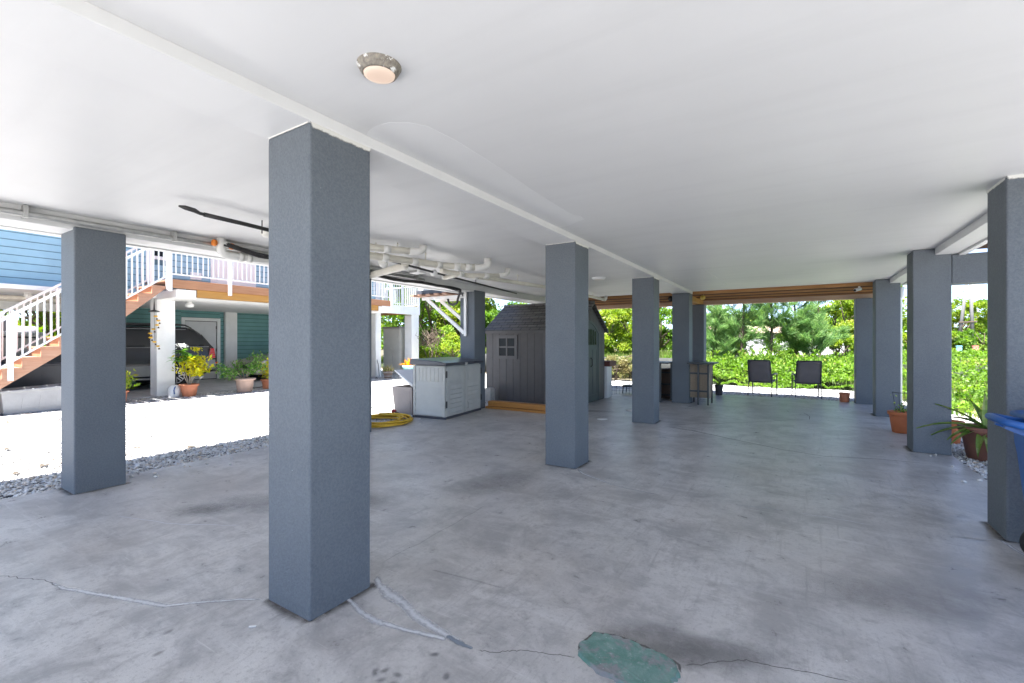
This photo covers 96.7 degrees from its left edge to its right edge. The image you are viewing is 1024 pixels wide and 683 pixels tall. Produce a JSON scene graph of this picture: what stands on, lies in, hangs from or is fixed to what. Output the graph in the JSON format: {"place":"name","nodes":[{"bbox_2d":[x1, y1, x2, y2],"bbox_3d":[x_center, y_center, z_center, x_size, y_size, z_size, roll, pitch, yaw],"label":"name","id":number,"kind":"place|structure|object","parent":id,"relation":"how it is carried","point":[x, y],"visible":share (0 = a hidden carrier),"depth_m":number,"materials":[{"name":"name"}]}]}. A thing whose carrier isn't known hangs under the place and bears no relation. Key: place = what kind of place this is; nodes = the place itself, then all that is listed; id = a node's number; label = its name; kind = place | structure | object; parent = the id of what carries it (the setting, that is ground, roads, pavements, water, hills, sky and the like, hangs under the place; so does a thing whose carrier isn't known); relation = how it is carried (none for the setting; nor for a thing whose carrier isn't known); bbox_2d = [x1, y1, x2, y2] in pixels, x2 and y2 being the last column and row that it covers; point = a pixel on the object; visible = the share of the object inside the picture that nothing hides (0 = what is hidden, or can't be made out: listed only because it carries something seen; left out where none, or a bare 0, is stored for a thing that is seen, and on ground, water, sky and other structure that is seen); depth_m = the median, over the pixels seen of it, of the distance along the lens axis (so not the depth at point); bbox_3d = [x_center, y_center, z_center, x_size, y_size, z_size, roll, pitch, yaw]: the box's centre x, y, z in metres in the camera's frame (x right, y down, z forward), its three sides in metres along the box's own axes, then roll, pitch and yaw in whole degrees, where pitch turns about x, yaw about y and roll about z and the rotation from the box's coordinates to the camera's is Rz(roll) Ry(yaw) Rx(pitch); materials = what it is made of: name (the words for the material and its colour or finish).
{"place":"outdoors","nodes":[
{"label":"outdoors","id":0,"kind":"place"},
{"bbox_2d":[0,383,60,414],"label":"low wall","id":1,"kind":"structure","parent":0,"point":[27,399],"depth_m":9.81,"materials":[{"name":"white concrete"}]},
{"bbox_2d":[1,362,60,388],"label":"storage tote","id":2,"kind":"object","parent":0,"point":[46,373],"visible":0.1,"depth_m":10.60,"materials":[{"name":"grey plastic"}]},
{"bbox_2d":[126,375,381,399],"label":"carport floor","id":3,"kind":"structure","parent":0,"point":[204,386],"depth_m":14.92,"materials":[{"name":"concrete"}]},
{"bbox_2d":[1,322,217,386],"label":"parked suv","id":4,"kind":"object","parent":3,"relation":"on","point":[137,348],"visible":0.23,"depth_m":14.29,"materials":[{"name":"black paint"}]},
{"bbox_2d":[0,229,419,395],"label":"neighbor house","id":5,"kind":"structure","parent":3,"relation":"on","point":[221,307],"depth_m":13.43,"materials":[{"name":"blue paint"}]},
{"bbox_2d":[148,300,160,348],"bbox_3d":[-9.686,-0.472,12.319,0.282,1.375,0.341,0,0,-27],"label":"wind chime","id":6,"kind":"object","parent":5,"relation":"hanging from","point":[151,336],"visible":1,"depth_m":12.31,"materials":[{"name":"yellow metal"}]},
{"bbox_2d":[154,251,165,260],"bbox_3d":[-10.052,-2.890,12.927,0.040,1.120,0.480,0,0,32],"label":"window","id":7,"kind":"structure","parent":5,"relation":"in","point":[155,252],"depth_m":12.96,"materials":[{"name":"white paint"}]},
{"bbox_2d":[185,321,216,379],"bbox_3d":[-12.259,0.347,17.964,0.039,2.265,1.105,0,0,32],"label":"door","id":8,"kind":"structure","parent":5,"relation":"in","point":[207,330],"depth_m":18.14,"materials":[{"name":"grey paint"}]},
{"bbox_2d":[210,258,255,286],"bbox_3d":[-8.960,-2.665,14.668,0.040,2.070,1.390,0,0,32],"label":"door","id":9,"kind":"structure","parent":5,"relation":"in","point":[217,281],"depth_m":14.67,"materials":[{"name":"white paint"}]},
{"bbox_2d":[233,353,268,377],"bbox_3d":[-8.989,0.763,19.672,2.280,1.567,5.040,0,0,32],"label":"shrub","id":10,"kind":"object","parent":3,"relation":"on","point":[257,375],"visible":0.07,"depth_m":17.68,"materials":[{"name":"green plant"}]},
{"bbox_2d":[485,387,494,401],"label":"concrete pier","id":11,"kind":"structure","parent":0,"point":[489,393],"depth_m":11.31,"materials":[{"name":"grey concrete"}]},
{"bbox_2d":[0,369,986,506],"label":"gravel yard","id":12,"kind":"structure","parent":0,"point":[20,430],"depth_m":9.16,"materials":[{"name":"white gravel"}]},
{"bbox_2d":[0,315,45,354],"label":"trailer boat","id":13,"kind":"object","parent":12,"relation":"on","point":[40,341],"visible":0.33,"depth_m":14.05,"materials":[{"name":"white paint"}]},
{"bbox_2d":[0,248,168,388],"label":"wooden staircase","id":14,"kind":"structure","parent":12,"relation":"on","point":[13,368],"depth_m":10.01,"materials":[{"name":"white wood"}]},
{"bbox_2d":[126,368,140,399],"bbox_3d":[-9.790,1.004,11.374,0.810,1.052,0.769,0,0,32],"label":"potted croton","id":15,"kind":"object","parent":12,"relation":"on","point":[128,381],"visible":0.14,"depth_m":11.40,"materials":[{"name":"green plant"}]},
{"bbox_2d":[168,385,180,396],"bbox_3d":[-9.354,1.365,12.604,0.298,0.330,0.305,0,0,10],"label":"white jug","id":16,"kind":"object","parent":12,"relation":"on","point":[174,390],"visible":1,"depth_m":12.51,"materials":[{"name":"paint"}]},
{"bbox_2d":[167,343,217,396],"bbox_3d":[-8.955,0.779,12.798,1.099,1.501,1.000,0,0,-22],"label":"potted croton","id":17,"kind":"object","parent":12,"relation":"on","point":[195,365],"visible":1,"depth_m":12.68,"materials":[{"name":"yellow plant"}]},
{"bbox_2d":[0,392,385,474],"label":"fallen leaves","id":18,"kind":"object","parent":12,"relation":"on","point":[16,472],"visible":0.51,"depth_m":8.40,"materials":[{"name":"brown plant"}]},
{"bbox_2d":[212,350,267,392],"bbox_3d":[-8.159,0.894,13.743,0.747,1.271,1.612,0,0,32],"label":"potted shrub","id":19,"kind":"object","parent":12,"relation":"on","point":[244,384],"visible":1,"depth_m":13.70,"materials":[{"name":"green plant"}]},
{"bbox_2d":[260,357,268,388],"bbox_3d":[-7.952,1.008,14.852,0.704,1.043,0.581,0,0,-27],"label":"potted croton","id":20,"kind":"object","parent":12,"relation":"on","point":[265,383],"visible":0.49,"depth_m":14.69,"materials":[{"name":"green plant"}]},
{"bbox_2d":[382,365,394,377],"bbox_3d":[-5.206,1.237,18.946,0.523,0.587,0.557,0,0,-3],"label":"barrel planter","id":21,"kind":"object","parent":12,"relation":"on","point":[387,371],"visible":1,"depth_m":18.88,"materials":[{"name":"brown wood"}]},
{"bbox_2d":[382,327,404,373],"bbox_3d":[-5.452,0.420,21.966,1.240,2.220,1.056,0,0,32],"label":"storage cabinet","id":22,"kind":"object","parent":12,"relation":"on","point":[393,346],"visible":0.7,"depth_m":21.46,"materials":[{"name":"grey plastic"}]},
{"bbox_2d":[392,369,412,414],"bbox_3d":[-2.002,1.066,9.962,0.570,0.928,1.120,0,0,32],"label":"trash can","id":23,"kind":"object","parent":12,"relation":"on","point":[403,398],"visible":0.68,"depth_m":9.51,"materials":[{"name":"beige plastic"}]},
{"bbox_2d":[401,360,414,368],"bbox_3d":[-4.176,1.084,18.405,0.772,0.892,0.556,0,0,-38],"label":"potted bromeliad","id":24,"kind":"object","parent":12,"relation":"on","point":[407,366],"visible":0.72,"depth_m":18.28,"materials":[{"name":"plant"}]},
{"bbox_2d":[415,323,445,357],"bbox_3d":[-4.055,0.227,21.502,2.756,2.568,1.460,0,0,32],"label":"dead bush","id":25,"kind":"object","parent":12,"relation":"on","point":[434,338],"visible":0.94,"depth_m":21.44,"materials":[{"name":"brown plant"}]},
{"bbox_2d":[747,360,777,396],"bbox_3d":[7.043,1.014,12.829,0.682,1.017,0.744,0,0,41],"label":"patio chair","id":26,"kind":"object","parent":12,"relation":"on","point":[759,371],"visible":0.97,"depth_m":12.63,"materials":[{"name":"black fabric"}]},
{"bbox_2d":[791,360,821,398],"bbox_3d":[8.025,1.014,12.381,0.682,1.017,0.762,0,0,25],"label":"patio chair","id":27,"kind":"object","parent":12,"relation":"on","point":[808,372],"visible":0.99,"depth_m":12.15,"materials":[{"name":"black fabric"}]},
{"bbox_2d":[916,391,986,461],"bbox_3d":[6.017,1.095,5.920,1.247,0.914,0.813,0,0,32],"label":"potted aloe","id":28,"kind":"object","parent":12,"relation":"on","point":[973,435],"visible":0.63,"depth_m":5.86,"materials":[{"name":"green plant"}]},
{"bbox_2d":[952,419,964,443],"bbox_3d":[6.572,1.360,6.857,0.366,0.340,0.366,0,0,32],"label":"flower pot","id":29,"kind":"object","parent":12,"relation":"on","point":[957,441],"visible":0.13,"depth_m":6.72,"materials":[{"name":"ceramic"}]},
{"bbox_2d":[4,248,986,340],"label":"sky","id":30,"kind":"structure","parent":0,"point":[979,290],"materials":[{"name":"white"}]},
{"bbox_2d":[0,388,1023,682],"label":"concrete floor","id":31,"kind":"structure","parent":0,"point":[722,538],"depth_m":3.08,"materials":[{"name":"grey concrete"}]},
{"bbox_2d":[371,409,412,427],"bbox_3d":[-2.359,1.440,8.480,1.127,0.140,1.340,0,0,32],"label":"garden hose","id":32,"kind":"object","parent":31,"relation":"on","point":[400,416],"visible":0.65,"depth_m":8.47,"materials":[{"name":"yellow rubber"}]},
{"bbox_2d":[410,357,483,419],"bbox_3d":[-1.315,0.923,9.516,0.870,1.154,1.520,0,0,25],"label":"storage locker","id":33,"kind":"object","parent":31,"relation":"on","point":[445,388],"visible":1,"depth_m":8.96,"materials":[{"name":"grey plastic"}]},
{"bbox_2d":[0,0,1023,620],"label":"stilt house","id":34,"kind":"structure","parent":31,"relation":"on","point":[646,158],"depth_m":2.75,"materials":[{"name":"white paint"}]},
{"bbox_2d":[0,205,424,280],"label":"conduit","id":35,"kind":"object","parent":34,"relation":"attached to","point":[24,212],"visible":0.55,"depth_m":4.68,"materials":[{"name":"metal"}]},
{"bbox_2d":[216,238,268,264],"bbox_3d":[-2.970,-1.121,6.374,0.119,0.249,2.151,0,0,32],"label":"waste pipe","id":36,"kind":"object","parent":34,"relation":"attached to","point":[222,251],"visible":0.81,"depth_m":5.61,"materials":[{"name":"white plastic"}]},
{"bbox_2d":[211,239,462,305],"bbox_3d":[-2.213,-1.010,7.770,0.711,0.431,5.397,0,0,23],"label":"refrigerant line","id":37,"kind":"object","parent":34,"relation":"attached to","point":[229,245],"visible":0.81,"depth_m":7.63,"materials":[{"name":"metal"}]},
{"bbox_2d":[178,205,516,293],"bbox_3d":[-1.369,-1.165,7.199,0.128,0.159,7.113,0,0,25],"label":"black pole","id":38,"kind":"object","parent":34,"relation":"hanging from","point":[220,218],"visible":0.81,"depth_m":4.45,"materials":[{"name":"plastic"}]},
{"bbox_2d":[357,52,401,83],"bbox_3d":[-0.600,-1.218,2.057,0.196,0.053,0.196,0,0,32],"label":"ceiling light","id":39,"kind":"object","parent":34,"relation":"attached to","point":[378,68],"visible":1,"depth_m":2.01,"materials":[{"name":"paint"}]},
{"bbox_2d":[409,265,437,275],"bbox_3d":[-1.436,-1.156,7.374,0.445,0.179,0.241,0,0,1],"label":"emergency light","id":40,"kind":"object","parent":34,"relation":"attached to","point":[418,271],"visible":0.81,"depth_m":7.35,"materials":[{"name":"white paint"}]},
{"bbox_2d":[410,288,466,335],"bbox_3d":[-1.446,-0.985,10.699,1.430,1.730,1.200,0,0,32],"label":"bracket","id":41,"kind":"object","parent":34,"relation":"attached to","point":[429,295],"visible":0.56,"depth_m":10.38,"materials":[{"name":"white paint"}]},
{"bbox_2d":[370,243,607,300],"bbox_3d":[-0.239,-1.115,8.937,2.135,0.277,8.901,0,0,32],"label":"drain pipe","id":42,"kind":"object","parent":34,"relation":"hanging from","point":[384,258],"visible":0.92,"depth_m":6.65,"materials":[{"name":"plastic"}]},
{"bbox_2d":[592,277,605,280],"bbox_3d":[1.690,-1.218,8.877,0.270,0.053,0.270,0,0,32],"label":"ceiling light","id":43,"kind":"object","parent":34,"relation":"attached to","point":[598,278],"visible":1,"depth_m":8.80,"materials":[{"name":"white paint"}]},
{"bbox_2d":[485,406,545,413],"bbox_3d":[0.270,1.474,9.784,1.930,0.048,0.190,0,0,32],"label":"lumber board","id":44,"kind":"object","parent":31,"relation":"on","point":[518,409],"visible":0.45,"depth_m":9.81,"materials":[{"name":"brown wood"}]},
{"bbox_2d":[488,400,545,410],"bbox_3d":[0.319,1.389,9.806,1.930,0.108,0.160,0,0,32],"label":"lumber board","id":45,"kind":"object","parent":44,"relation":"on","point":[532,406],"visible":0.56,"depth_m":9.85,"materials":[{"name":"brown wood"}]},
{"bbox_2d":[485,301,608,403],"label":"garden shed","id":46,"kind":"structure","parent":31,"relation":"on","point":[515,353],"depth_m":11.38,"materials":[{"name":"grey plastic"}]},
{"bbox_2d":[496,335,517,358],"bbox_3d":[-0.131,0.140,11.453,0.620,0.600,0.023,0,0,32],"label":"window","id":47,"kind":"structure","parent":46,"relation":"in","point":[506,345],"depth_m":11.44,"materials":[{"name":"grey plastic"}]},
{"bbox_2d":[588,323,597,401],"bbox_3d":[1.908,0.515,11.065,0.081,1.910,1.060,0,0,32],"label":"door","id":48,"kind":"structure","parent":46,"relation":"in","point":[592,333],"depth_m":11.21,"materials":[{"name":"plastic"}]},
{"bbox_2d":[604,360,615,397],"bbox_3d":[2.366,1.010,12.424,0.820,0.980,0.530,0,0,32],"label":"work counter","id":49,"kind":"object","parent":31,"relation":"on","point":[608,364],"visible":0.44,"depth_m":12.08,"materials":[{"name":"white wood"}]},
{"bbox_2d":[578,632,680,682],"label":"floor patch","id":50,"kind":"structure","parent":31,"relation":"on","point":[617,659],"depth_m":2.11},
{"bbox_2d":[661,368,669,398],"bbox_3d":[4.132,1.090,11.985,0.584,0.780,0.584,0,0,32],"label":"rain barrel","id":51,"kind":"object","parent":31,"relation":"on","point":[665,383],"visible":0.36,"depth_m":11.77,"materials":[{"name":"plastic"}]},
{"bbox_2d":[659,361,671,401],"bbox_3d":[3.659,1.005,11.549,0.740,0.990,0.740,0,0,32],"label":"bar table","id":52,"kind":"object","parent":31,"relation":"on","point":[665,362],"visible":0.33,"depth_m":11.24,"materials":[{"name":"grey metal"}]},
{"bbox_2d":[687,361,718,405],"bbox_3d":[4.604,1.000,10.969,0.600,1.000,0.760,0,0,32],"label":"bar table","id":53,"kind":"object","parent":31,"relation":"on","point":[701,381],"visible":1,"depth_m":10.82,"materials":[{"name":"brown metal"}]},
{"bbox_2d":[713,375,725,394],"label":"potted agave","id":54,"kind":"object","parent":31,"relation":"on","point":[718,389],"visible":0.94,"depth_m":12.71,"materials":[{"name":"plastic"}]},
{"bbox_2d":[838,389,850,401],"bbox_3d":[8.268,1.329,11.317,0.249,0.341,0.249,0,0,32],"label":"flower pot","id":55,"kind":"object","parent":31,"relation":"on","point":[844,396],"visible":1,"depth_m":11.24,"materials":[{"name":"brown ceramic"}]},
{"bbox_2d":[887,392,906,433],"bbox_3d":[6.418,1.170,7.497,0.372,0.660,0.372,0,0,32],"label":"potted plant","id":56,"kind":"object","parent":31,"relation":"on","point":[898,420],"visible":0.73,"depth_m":7.43,"materials":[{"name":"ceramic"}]},
{"bbox_2d":[985,410,1023,551],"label":"wheeled bin","id":57,"kind":"object","parent":31,"relation":"on","point":[1015,424],"visible":1,"depth_m":3.08,"materials":[{"name":"blue plastic"}]},
{"bbox_2d":[381,344,981,380],"bbox_3d":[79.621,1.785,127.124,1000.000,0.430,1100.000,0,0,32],"label":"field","id":58,"kind":"structure","parent":0,"point":[670,350],"depth_m":59.55,"materials":[{"name":"plant"}]},
{"bbox_2d":[0,310,60,336],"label":"tree","id":59,"kind":"object","parent":58,"relation":"on","point":[6,313],"visible":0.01,"depth_m":23.86,"materials":[{"name":"green plant"}]},
{"bbox_2d":[4,310,60,345],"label":"tree","id":60,"kind":"object","parent":58,"relation":"on","point":[40,318],"visible":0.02,"depth_m":20.79,"materials":[{"name":"green plant"}]},
{"bbox_2d":[381,284,433,340],"bbox_3d":[-7.351,-2.144,28.598,5.986,7.532,6.097,0,0,32],"label":"tree","id":61,"kind":"object","parent":58,"relation":"on","point":[386,323],"visible":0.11,"depth_m":27.44,"materials":[{"name":"green plant"}]},
{"bbox_2d":[385,283,453,341],"bbox_3d":[-8.046,-3.198,35.770,8.450,9.605,7.517,0,0,-11],"label":"tree","id":62,"kind":"object","parent":58,"relation":"on","point":[422,318],"depth_m":35.57,"materials":[{"name":"green plant"}]},
{"bbox_2d":[392,286,459,348],"bbox_3d":[-5.357,-2.295,29.092,5.810,7.795,5.644,0,0,-42],"label":"tree","id":63,"kind":"object","parent":58,"relation":"on","point":[431,317],"visible":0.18,"depth_m":28.50,"materials":[{"name":"green plant"}]},
{"bbox_2d":[419,346,442,357],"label":"bush","id":64,"kind":"object","parent":58,"relation":"on","point":[422,353],"visible":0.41,"depth_m":22.05,"materials":[{"name":"green plant"}]},
{"bbox_2d":[427,324,459,357],"bbox_3d":[-3.025,0.406,22.310,2.090,2.522,2.163,0,0,-38],"label":"bush","id":65,"kind":"object","parent":58,"relation":"on","point":[448,328],"visible":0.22,"depth_m":22.31,"materials":[{"name":"green plant"}]},
{"bbox_2d":[439,331,459,356],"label":"bush","id":66,"kind":"object","parent":58,"relation":"on","point":[449,345],"visible":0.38,"depth_m":20.07,"materials":[{"name":"green plant"}]},
{"bbox_2d":[433,297,502,353],"bbox_3d":[-3.161,-1.604,28.373,4.844,6.422,3.976,0,0,32],"label":"tree","id":67,"kind":"object","parent":58,"relation":"on","point":[488,306],"visible":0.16,"depth_m":27.80,"materials":[{"name":"green plant"}]},
{"bbox_2d":[459,308,499,346],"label":"tree","id":68,"kind":"object","parent":58,"relation":"on","point":[490,315],"visible":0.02,"depth_m":26.10,"materials":[{"name":"green plant"}]},
{"bbox_2d":[8,312,986,350],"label":"treeline","id":69,"kind":"object","parent":58,"relation":"on","point":[904,329],"visible":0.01,"depth_m":70.67,"materials":[{"name":"green plant"}]},
{"bbox_2d":[503,301,528,306],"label":"tree","id":70,"kind":"object","parent":58,"relation":"on","point":[512,303],"visible":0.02,"depth_m":27.72,"materials":[{"name":"green plant"}]},
{"bbox_2d":[442,352,671,377],"bbox_3d":[1.654,0.975,21.267,13.409,1.253,0.177,0,0,32],"label":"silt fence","id":71,"kind":"object","parent":58,"relation":"on","point":[663,365],"visible":0.03,"depth_m":18.54,"materials":[{"name":"black fabric"}]},
{"bbox_2d":[598,309,631,353],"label":"tree","id":72,"kind":"object","parent":58,"relation":"on","point":[610,317],"visible":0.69,"depth_m":27.39,"materials":[{"name":"green plant"}]},
{"bbox_2d":[604,353,630,380],"bbox_3d":[4.161,1.034,17.924,1.350,1.143,1.336,0,0,32],"label":"bush","id":73,"kind":"object","parent":58,"relation":"on","point":[622,364],"visible":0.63,"depth_m":17.70,"materials":[{"name":"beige plant"}]},
{"bbox_2d":[606,308,631,352],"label":"tree","id":74,"kind":"object","parent":58,"relation":"on","point":[627,331],"visible":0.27,"depth_m":27.61,"materials":[{"name":"green plant"}]},
{"bbox_2d":[626,354,631,370],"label":"bush","id":75,"kind":"object","parent":58,"relation":"on","point":[629,358],"visible":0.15,"depth_m":17.55,"materials":[{"name":"green plant"}]},
{"bbox_2d":[619,308,660,349],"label":"tree","id":76,"kind":"object","parent":58,"relation":"on","point":[630,342],"visible":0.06,"depth_m":34.87,"materials":[{"name":"green plant"}]},
{"bbox_2d":[659,307,671,351],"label":"tree","id":77,"kind":"object","parent":58,"relation":"on","point":[666,331],"visible":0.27,"depth_m":29.28,"materials":[{"name":"green plant"}]},
{"bbox_2d":[381,346,986,419],"bbox_3d":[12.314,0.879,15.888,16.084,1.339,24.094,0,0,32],"label":"undergrowth","id":78,"kind":"object","parent":58,"relation":"on","point":[971,356],"visible":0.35,"depth_m":15.44,"materials":[{"name":"green plant"}]},
{"bbox_2d":[708,326,779,355],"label":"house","id":79,"kind":"structure","parent":58,"relation":"on","point":[760,340],"depth_m":44.98,"materials":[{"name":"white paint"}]},
{"bbox_2d":[759,333,799,356],"bbox_3d":[13.594,0.552,22.842,1.728,2.102,2.060,0,0,9],"label":"bush","id":80,"kind":"object","parent":58,"relation":"on","point":[779,341],"visible":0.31,"depth_m":22.55,"materials":[{"name":"green plant"}]},
{"bbox_2d":[814,300,853,353],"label":"tree","id":81,"kind":"object","parent":58,"relation":"on","point":[848,305],"visible":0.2,"depth_m":24.70,"materials":[{"name":"green plant"}]},
{"bbox_2d":[825,323,853,357],"bbox_3d":[16.139,0.353,22.553,1.844,2.510,1.692,0,0,-6],"label":"bush","id":82,"kind":"object","parent":58,"relation":"on","point":[841,342],"visible":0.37,"depth_m":22.25,"materials":[{"name":"green plant"}]},
{"bbox_2d":[825,286,906,345],"bbox_3d":[20.581,-1.237,26.404,4.164,5.681,4.093,0,0,32],"label":"tree","id":83,"kind":"object","parent":58,"relation":"on","point":[849,315],"visible":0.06,"depth_m":25.58,"materials":[{"name":"green plant"}]},
{"bbox_2d":[827,284,976,337],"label":"utility pole","id":84,"kind":"object","parent":58,"relation":"on","point":[962,321],"visible":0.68,"depth_m":43.47,"materials":[{"name":"grey"}]},
{"bbox_2d":[902,332,906,346],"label":"bush","id":85,"kind":"object","parent":58,"relation":"on","point":[904,337],"visible":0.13,"depth_m":36.61,"materials":[{"name":"green plant"}]},
{"bbox_2d":[952,331,958,350],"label":"bush","id":86,"kind":"object","parent":58,"relation":"on","point":[954,346],"visible":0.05,"depth_m":34.82,"materials":[{"name":"green plant"}]},
{"bbox_2d":[952,330,977,350],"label":"bush","id":87,"kind":"object","parent":58,"relation":"on","point":[968,343],"visible":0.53,"depth_m":34.77,"materials":[{"name":"green plant"}]},
{"bbox_2d":[952,297,986,350],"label":"tree","id":88,"kind":"object","parent":58,"relation":"on","point":[956,313],"visible":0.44,"depth_m":45.94,"materials":[{"name":"green plant"}]},
{"bbox_2d":[963,328,986,350],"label":"bush","id":89,"kind":"object","parent":58,"relation":"on","point":[982,339],"visible":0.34,"depth_m":35.38,"materials":[{"name":"green plant"}]},
{"bbox_2d":[965,299,986,335],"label":"tree","id":90,"kind":"object","parent":58,"relation":"on","point":[979,320],"visible":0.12,"depth_m":48.53,"materials":[{"name":"green plant"}]},
{"bbox_2d":[381,351,986,412],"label":"terrain","id":91,"kind":"structure","parent":0,"point":[836,383],"depth_m":15.76,"materials":[{"name":"green plant"}]},
{"bbox_2d":[706,305,729,349],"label":"needle tree","id":92,"kind":"object","parent":91,"relation":"on","point":[708,316],"visible":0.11,"depth_m":26.59,"materials":[{"name":"green plant"}]},
{"bbox_2d":[706,305,738,357],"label":"needle tree","id":93,"kind":"object","parent":91,"relation":"on","point":[718,328],"visible":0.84,"depth_m":19.84,"materials":[{"name":"green plant"}]},
{"bbox_2d":[708,316,754,356],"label":"needle tree","id":94,"kind":"object","parent":91,"relation":"on","point":[736,344],"visible":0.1,"depth_m":21.19,"materials":[{"name":"green plant"}]},
{"bbox_2d":[720,303,771,356],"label":"needle tree","id":95,"kind":"object","parent":91,"relation":"on","point":[743,325],"visible":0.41,"depth_m":19.73,"materials":[{"name":"green plant"}]},
{"bbox_2d":[738,302,808,353],"bbox_3d":[11.408,-1.607,19.865,2.712,6.223,2.590,0,0,-25],"label":"needle tree","id":96,"kind":"object","parent":91,"relation":"on","point":[771,311],"visible":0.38,"depth_m":19.73,"materials":[{"name":"green plant"}]},
{"bbox_2d":[706,348,853,377],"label":"weeds","id":97,"kind":"object","parent":91,"relation":"on","point":[785,357],"visible":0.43,"depth_m":16.81,"materials":[{"name":"green plant"}]},
{"bbox_2d":[768,301,832,353],"bbox_3d":[12.490,-1.431,20.136,2.972,5.873,2.746,0,0,-38],"label":"needle tree","id":98,"kind":"object","parent":91,"relation":"on","point":[806,308],"visible":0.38,"depth_m":19.62,"materials":[{"name":"green plant"}]},
{"bbox_2d":[788,312,832,356],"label":"needle tree","id":99,"kind":"object","parent":91,"relation":"on","point":[820,339],"visible":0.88,"depth_m":19.11,"materials":[{"name":"green plant"}]},
{"bbox_2d":[793,301,852,356],"bbox_3d":[14.111,-1.215,20.793,1.904,5.436,2.465,0,0,-19],"label":"needle tree","id":100,"kind":"object","parent":91,"relation":"on","point":[839,330],"visible":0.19,"depth_m":20.42,"materials":[{"name":"green plant"}]},
{"bbox_2d":[746,339,843,354],"bbox_3d":[23.640,0.675,38.356,7.050,1.850,0.150,0,0,32],"label":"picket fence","id":101,"kind":"object","parent":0,"point":[828,352],"visible":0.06,"depth_m":39.35,"materials":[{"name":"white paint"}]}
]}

